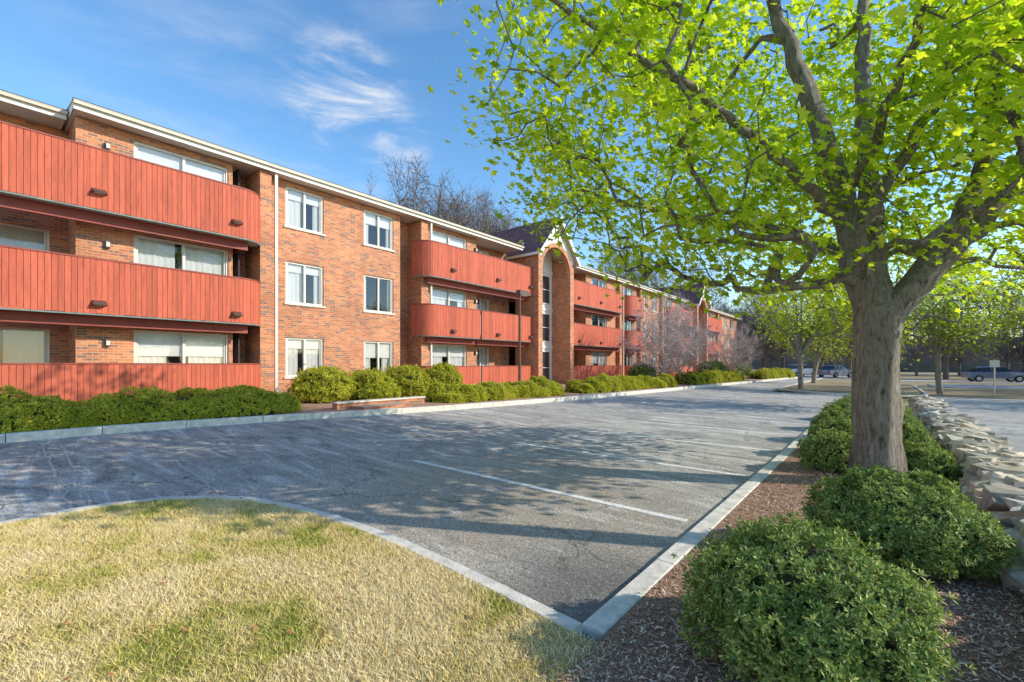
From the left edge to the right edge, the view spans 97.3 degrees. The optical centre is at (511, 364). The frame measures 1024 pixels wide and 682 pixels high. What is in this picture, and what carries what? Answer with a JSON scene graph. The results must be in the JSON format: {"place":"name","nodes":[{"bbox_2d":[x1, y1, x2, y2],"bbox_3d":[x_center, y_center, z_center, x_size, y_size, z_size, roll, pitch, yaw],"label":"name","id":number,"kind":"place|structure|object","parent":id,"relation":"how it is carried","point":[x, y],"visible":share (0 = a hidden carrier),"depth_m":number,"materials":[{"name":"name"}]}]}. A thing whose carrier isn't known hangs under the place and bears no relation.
{"place":"outdoors","nodes":[
{"label":"outdoors","id":0,"kind":"place"},
{"bbox_2d":[0,496,614,681],"bbox_3d":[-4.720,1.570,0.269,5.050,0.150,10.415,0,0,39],"label":"lawn","id":1,"kind":"structure","parent":0,"point":[466,618],"depth_m":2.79,"materials":[{"name":"plant"}]},
{"bbox_2d":[4,489,528,679],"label":"fallen leaves","id":2,"kind":"object","parent":1,"relation":"on","point":[255,636],"visible":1,"depth_m":2.81,"materials":[{"name":"brown plant"}]},
{"bbox_2d":[0,0,1023,342],"label":"sky","id":3,"kind":"structure","parent":0,"point":[320,89],"materials":[{"name":"blue"}]},
{"bbox_2d":[738,336,1022,372],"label":"hillside","id":4,"kind":"structure","parent":0,"point":[928,366],"depth_m":101.69,"materials":[{"name":"plant"}]},
{"bbox_2d":[749,370,1023,405],"bbox_3d":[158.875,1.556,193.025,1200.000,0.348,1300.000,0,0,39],"label":"ground","id":5,"kind":"structure","parent":0,"point":[930,390],"depth_m":31.20,"materials":[{"name":"grey asphalt"}]},
{"bbox_2d":[0,495,581,633],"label":"concrete kerb","id":6,"kind":"structure","parent":5,"relation":"on","point":[567,622],"depth_m":3.81,"materials":[{"name":"concrete"}]},
{"bbox_2d":[0,89,741,394],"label":"walls windows and roof","id":7,"kind":"structure","parent":5,"relation":"on","point":[327,265],"depth_m":16.77,"materials":[{"name":"brick"}]},
{"bbox_2d":[105,141,476,354],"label":"wall lamps","id":8,"kind":"object","parent":7,"relation":"attached to","point":[107,242],"depth_m":12.34,"materials":[{"name":"brown metal"}]},
{"bbox_2d":[0,121,721,401],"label":"balconies","id":9,"kind":"structure","parent":7,"relation":"attached to","point":[42,173],"depth_m":12.65,"materials":[{"name":"red wood"}]},
{"bbox_2d":[5,376,763,434],"bbox_3d":[3.133,1.311,23.972,10.770,0.162,77.000,0,0,39],"label":"planting bed","id":10,"kind":"object","parent":5,"relation":"on","point":[309,406],"visible":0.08,"depth_m":14.89,"materials":[{"name":"brown soil"}]},
{"bbox_2d":[0,384,301,433],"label":"hedge","id":11,"kind":"object","parent":10,"relation":"on","point":[25,413],"visible":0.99,"depth_m":9.65,"materials":[{"name":"green plant"}]},
{"bbox_2d":[283,365,357,403],"bbox_3d":[-6.240,0.631,15.038,2.312,1.367,2.377,0,0,39],"label":"boxwood shrub","id":12,"kind":"object","parent":10,"relation":"on","point":[329,384],"visible":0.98,"depth_m":14.43,"materials":[{"name":"green plant"}]},
{"bbox_2d":[349,366,396,399],"bbox_3d":[-5.116,0.703,16.272,2.134,1.300,2.012,0,0,-2],"label":"boxwood shrub","id":13,"kind":"object","parent":10,"relation":"on","point":[366,376],"visible":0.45,"depth_m":15.78,"materials":[{"name":"green plant"}]},
{"bbox_2d":[358,380,401,399],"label":"boxwood shrub","id":14,"kind":"object","parent":10,"relation":"on","point":[379,389],"visible":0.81,"depth_m":14.73,"materials":[{"name":"green plant"}]},
{"bbox_2d":[384,363,433,396],"bbox_3d":[-4.145,0.604,17.489,2.265,1.341,2.320,0,0,39],"label":"boxwood shrub","id":15,"kind":"object","parent":10,"relation":"on","point":[411,380],"visible":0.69,"depth_m":16.89,"materials":[{"name":"green plant"}]},
{"bbox_2d":[424,362,463,384],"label":"boxwood shrub","id":16,"kind":"object","parent":10,"relation":"on","point":[445,374],"visible":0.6,"depth_m":17.93,"materials":[{"name":"green plant"}]},
{"bbox_2d":[425,375,564,402],"bbox_3d":[-0.319,0.916,17.500,6.812,0.936,1.900,0,0,-45],"label":"hedge","id":17,"kind":"object","parent":10,"relation":"on","point":[531,387],"visible":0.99,"depth_m":16.31,"materials":[{"name":"green plant"}]},
{"bbox_2d":[516,290,529,384],"bbox_3d":[0.428,-0.795,18.223,0.240,4.390,0.617,0,0,39],"label":"lamp post","id":18,"kind":"object","parent":10,"relation":"on","point":[520,293],"visible":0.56,"depth_m":18.04,"materials":[{"name":"brown metal"}]},
{"bbox_2d":[564,373,676,393],"bbox_3d":[6.165,0.902,24.132,1.981,1.062,10.094,0,0,44],"label":"hedge","id":19,"kind":"object","parent":10,"relation":"on","point":[601,382],"visible":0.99,"depth_m":22.16,"materials":[{"name":"green plant"}]},
{"bbox_2d":[626,363,655,377],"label":"evergreen shrub","id":20,"kind":"object","parent":10,"relation":"on","point":[644,370],"visible":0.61,"depth_m":29.77,"materials":[{"name":"green plant"}]},
{"bbox_2d":[613,288,715,377],"bbox_3d":[9.778,-1.646,29.076,6.376,6.792,6.443,0,0,39],"label":"ornamental tree","id":21,"kind":"object","parent":10,"relation":"on","point":[651,348],"visible":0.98,"depth_m":28.72,"materials":[{"name":"pink plant"}]},
{"bbox_2d":[641,310,720,375],"bbox_3d":[12.286,-1.364,32.673,5.753,6.150,5.692,0,0,15],"label":"ornamental tree","id":22,"kind":"object","parent":10,"relation":"on","point":[695,349],"visible":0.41,"depth_m":32.08,"materials":[{"name":"brown plant"}]},
{"bbox_2d":[674,369,745,384],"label":"hedge","id":23,"kind":"object","parent":10,"relation":"on","point":[706,377],"visible":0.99,"depth_m":31.45,"materials":[{"name":"green plant"}]},
{"bbox_2d":[696,359,727,372],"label":"evergreen shrub","id":24,"kind":"object","parent":10,"relation":"on","point":[717,365],"visible":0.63,"depth_m":40.19,"materials":[{"name":"green plant"}]},
{"bbox_2d":[703,321,765,376],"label":"ornamental tree","id":25,"kind":"object","parent":10,"relation":"on","point":[744,343],"visible":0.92,"depth_m":41.13,"materials":[{"name":"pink plant"}]},
{"bbox_2d":[726,363,752,376],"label":"evergreen shrub","id":26,"kind":"object","parent":10,"relation":"on","point":[747,371],"visible":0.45,"depth_m":44.96,"materials":[{"name":"green plant"}]},
{"bbox_2d":[747,367,795,378],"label":"hedge","id":27,"kind":"object","parent":10,"relation":"on","point":[767,373],"visible":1,"depth_m":42.57,"materials":[{"name":"green plant"}]},
{"bbox_2d":[386,191,423,210],"bbox_3d":[-9.981,-6.186,36.878,12.779,15.620,12.327,0,0,-1],"label":"bare tree","id":28,"kind":"object","parent":5,"relation":"on","point":[408,204],"visible":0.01,"depth_m":34.73,"materials":[{"name":"brown plant"}]},
{"bbox_2d":[0,375,848,642],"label":"parking lot","id":29,"kind":"structure","parent":5,"relation":"on","point":[580,560],"depth_m":6.56,"materials":[{"name":"grey asphalt"}]},
{"bbox_2d":[39,432,247,508],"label":"pavement cracks","id":30,"kind":"object","parent":29,"relation":"on","point":[70,503],"visible":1,"depth_m":6.19,"materials":[{"name":"grey asphalt"}]},
{"bbox_2d":[331,396,425,409],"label":"brick retaining wall","id":31,"kind":"structure","parent":29,"relation":"on","point":[398,402],"depth_m":13.28,"materials":[{"name":"brick"}]},
{"bbox_2d":[0,377,797,442],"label":"granite kerb","id":32,"kind":"structure","parent":29,"relation":"on","point":[65,433],"depth_m":11.01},
{"bbox_2d":[414,403,812,521],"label":"stall markings","id":33,"kind":"object","parent":29,"relation":"on","point":[583,497],"visible":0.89,"depth_m":6.93,"materials":[{"name":"paint"}]},
{"bbox_2d":[785,364,812,376],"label":"parked car","id":34,"kind":"object","parent":29,"relation":"on","point":[806,369],"visible":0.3,"depth_m":55.34,"materials":[{"name":"white paint"}]},
{"bbox_2d":[366,149,485,231],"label":"bare tree","id":35,"kind":"object","parent":5,"relation":"on","point":[420,202],"visible":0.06,"depth_m":40.15,"materials":[{"name":"brown plant"}]},
{"bbox_2d":[416,175,514,313],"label":"bare tree","id":36,"kind":"object","parent":5,"relation":"on","point":[484,214],"visible":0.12,"depth_m":40.76,"materials":[{"name":"brown plant"}]},
{"bbox_2d":[420,179,520,340],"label":"bare tree","id":37,"kind":"object","parent":5,"relation":"on","point":[501,221],"visible":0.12,"depth_m":44.43,"materials":[{"name":"brown plant"}]},
{"bbox_2d":[441,199,514,313],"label":"bare tree","id":38,"kind":"object","parent":5,"relation":"on","point":[481,226],"depth_m":48.09,"materials":[{"name":"brown plant"}]},
{"bbox_2d":[479,208,523,233],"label":"bare tree","id":39,"kind":"object","parent":5,"relation":"on","point":[506,219],"visible":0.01,"depth_m":52.09,"materials":[{"name":"brown plant"}]},
{"bbox_2d":[587,233,673,287],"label":"bare tree","id":40,"kind":"object","parent":5,"relation":"on","point":[647,284],"visible":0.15,"depth_m":68.55,"materials":[{"name":"brown plant"}]},
{"bbox_2d":[629,260,681,287],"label":"bare tree","id":41,"kind":"object","parent":5,"relation":"on","point":[658,278],"visible":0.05,"depth_m":75.73,"materials":[{"name":"brown plant"}]},
{"bbox_2d":[657,256,736,310],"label":"bare tree","id":42,"kind":"object","parent":5,"relation":"on","point":[716,298],"visible":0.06,"depth_m":81.19,"materials":[{"name":"brown plant"}]},
{"bbox_2d":[581,424,815,639],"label":"concrete kerb","id":43,"kind":"structure","parent":5,"relation":"on","point":[604,618],"depth_m":3.73,"materials":[{"name":"concrete"}]},
{"bbox_2d":[427,0,1023,483],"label":"maple tree","id":44,"kind":"object","parent":5,"relation":"on","point":[829,184],"visible":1,"depth_m":6.03,"materials":[{"name":"green plant"}]},
{"bbox_2d":[529,434,1023,681],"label":"mulch bed","id":45,"kind":"object","parent":5,"relation":"on","point":[673,648],"visible":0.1,"depth_m":2.83,"materials":[{"name":"brown wood"}]},
{"bbox_2d":[670,510,976,681],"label":"round shrub","id":46,"kind":"object","parent":45,"relation":"on","point":[809,607],"visible":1,"depth_m":2.20,"materials":[{"name":"green plant"}]},
{"bbox_2d":[796,427,852,471],"bbox_3d":[5.079,1.330,7.090,1.066,0.708,1.027,0,0,39],"label":"round shrub","id":47,"kind":"object","parent":45,"relation":"on","point":[823,449],"visible":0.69,"depth_m":6.92,"materials":[{"name":"green plant"}]},
{"bbox_2d":[802,414,852,439],"bbox_3d":[5.994,1.282,8.260,1.139,0.757,1.096,0,0,39],"label":"round shrub","id":48,"kind":"object","parent":45,"relation":"on","point":[842,424],"visible":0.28,"depth_m":8.19,"materials":[{"name":"green plant"}]},
{"bbox_2d":[809,404,851,424],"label":"round shrub","id":49,"kind":"object","parent":45,"relation":"on","point":[834,413],"visible":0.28,"depth_m":9.74,"materials":[{"name":"green plant"}]},
{"bbox_2d":[821,398,850,411],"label":"round shrub","id":50,"kind":"object","parent":45,"relation":"on","point":[840,404],"visible":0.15,"depth_m":11.46,"materials":[{"name":"green plant"}]},
{"bbox_2d":[831,393,850,403],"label":"round shrub","id":51,"kind":"object","parent":45,"relation":"on","point":[845,398],"visible":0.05,"depth_m":13.59,"materials":[{"name":"green plant"}]},
{"bbox_2d":[903,400,914,417],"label":"round shrub","id":52,"kind":"object","parent":45,"relation":"on","point":[906,407],"visible":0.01,"depth_m":11.62,"materials":[{"name":"green plant"}]},
{"bbox_2d":[799,463,1023,583],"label":"round shrub","id":53,"kind":"object","parent":45,"relation":"on","point":[940,527],"visible":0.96,"depth_m":3.47,"materials":[{"name":"green plant"}]},
{"bbox_2d":[903,408,927,428],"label":"round shrub","id":54,"kind":"object","parent":45,"relation":"on","point":[910,416],"visible":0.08,"depth_m":9.60,"materials":[{"name":"green plant"}]},
{"bbox_2d":[902,419,940,450],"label":"round shrub","id":55,"kind":"object","parent":45,"relation":"on","point":[914,434],"visible":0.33,"depth_m":7.71,"materials":[{"name":"green plant"}]},
{"bbox_2d":[903,440,963,483],"bbox_3d":[5.935,1.384,6.534,0.924,0.573,0.897,0,0,39],"label":"round shrub","id":56,"kind":"object","parent":45,"relation":"on","point":[939,460],"visible":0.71,"depth_m":6.27,"materials":[{"name":"green plant"}]},
{"bbox_2d":[775,378,922,396],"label":"verge","id":57,"kind":"structure","parent":5,"relation":"on","point":[834,385],"depth_m":30.59,"materials":[{"name":"beige plant"}]},
{"bbox_2d":[737,262,852,388],"bbox_3d":[18.715,-2.262,27.941,7.912,8.304,7.405,0,0,-43],"label":"maple tree","id":58,"kind":"object","parent":57,"relation":"on","point":[787,329],"visible":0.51,"depth_m":28.18,"materials":[{"name":"green plant"}]},
{"bbox_2d":[753,276,852,382],"bbox_3d":[24.608,-2.853,37.214,8.631,9.476,8.489,0,0,22],"label":"maple tree","id":59,"kind":"object","parent":57,"relation":"on","point":[818,355],"visible":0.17,"depth_m":36.51,"materials":[{"name":"green plant"}]},
{"bbox_2d":[778,378,927,398],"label":"concrete kerb","id":60,"kind":"structure","parent":5,"relation":"on","point":[924,393],"depth_m":25.21,"materials":[{"name":"concrete"}]},
{"bbox_2d":[715,256,1023,379],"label":"distant trees","id":61,"kind":"object","parent":5,"relation":"on","point":[1003,349],"visible":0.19,"depth_m":66.24,"materials":[{"name":"green plant"}]},
{"bbox_2d":[791,224,1023,370],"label":"maple tree","id":62,"kind":"object","parent":5,"relation":"on","point":[833,309],"visible":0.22,"depth_m":15.88,"materials":[{"name":"green plant"}]},
{"bbox_2d":[890,261,1023,393],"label":"maple tree","id":63,"kind":"object","parent":5,"relation":"on","point":[938,347],"visible":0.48,"depth_m":25.06,"materials":[{"name":"green plant"}]},
{"bbox_2d":[907,396,1023,593],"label":"fieldstone wall","id":64,"kind":"structure","parent":5,"relation":"on","point":[992,465],"depth_m":5.77,"materials":[{"name":"stone"}]},
{"bbox_2d":[962,242,1023,347],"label":"maple tree","id":65,"kind":"object","parent":5,"relation":"on","point":[1019,315],"visible":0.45,"depth_m":25.38,"materials":[{"name":"green plant"}]},
{"bbox_2d":[990,359,999,393],"bbox_3d":[28.003,0.700,26.154,0.400,2.000,0.099,0,0,39],"label":"street sign","id":66,"kind":"object","parent":5,"relation":"on","point":[994,363],"visible":1,"depth_m":26.13,"materials":[{"name":"metal"}]},
{"bbox_2d":[803,377,1023,383],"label":"cross road","id":67,"kind":"structure","parent":0,"point":[934,380],"depth_m":45.01,"materials":[{"name":"grey asphalt"}]},
{"bbox_2d":[817,365,851,377],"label":"parked car","id":68,"kind":"object","parent":67,"relation":"on","point":[835,371],"visible":0.91,"depth_m":54.57,"materials":[{"name":"grey paint"}]},
{"bbox_2d":[961,367,1023,381],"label":"parked car","id":69,"kind":"object","parent":67,"relation":"on","point":[978,374],"visible":0.97,"depth_m":43.98,"materials":[{"name":"blue paint"}]},
{"bbox_2d":[929,384,1023,388],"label":"paved car park","id":70,"kind":"structure","parent":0,"point":[980,386],"depth_m":34.84,"materials":[{"name":"grey asphalt"}]},
{"bbox_2d":[932,397,1023,451],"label":"road","id":71,"kind":"structure","parent":0,"point":[1002,417],"depth_m":15.32,"materials":[{"name":"grey asphalt"}]}
]}

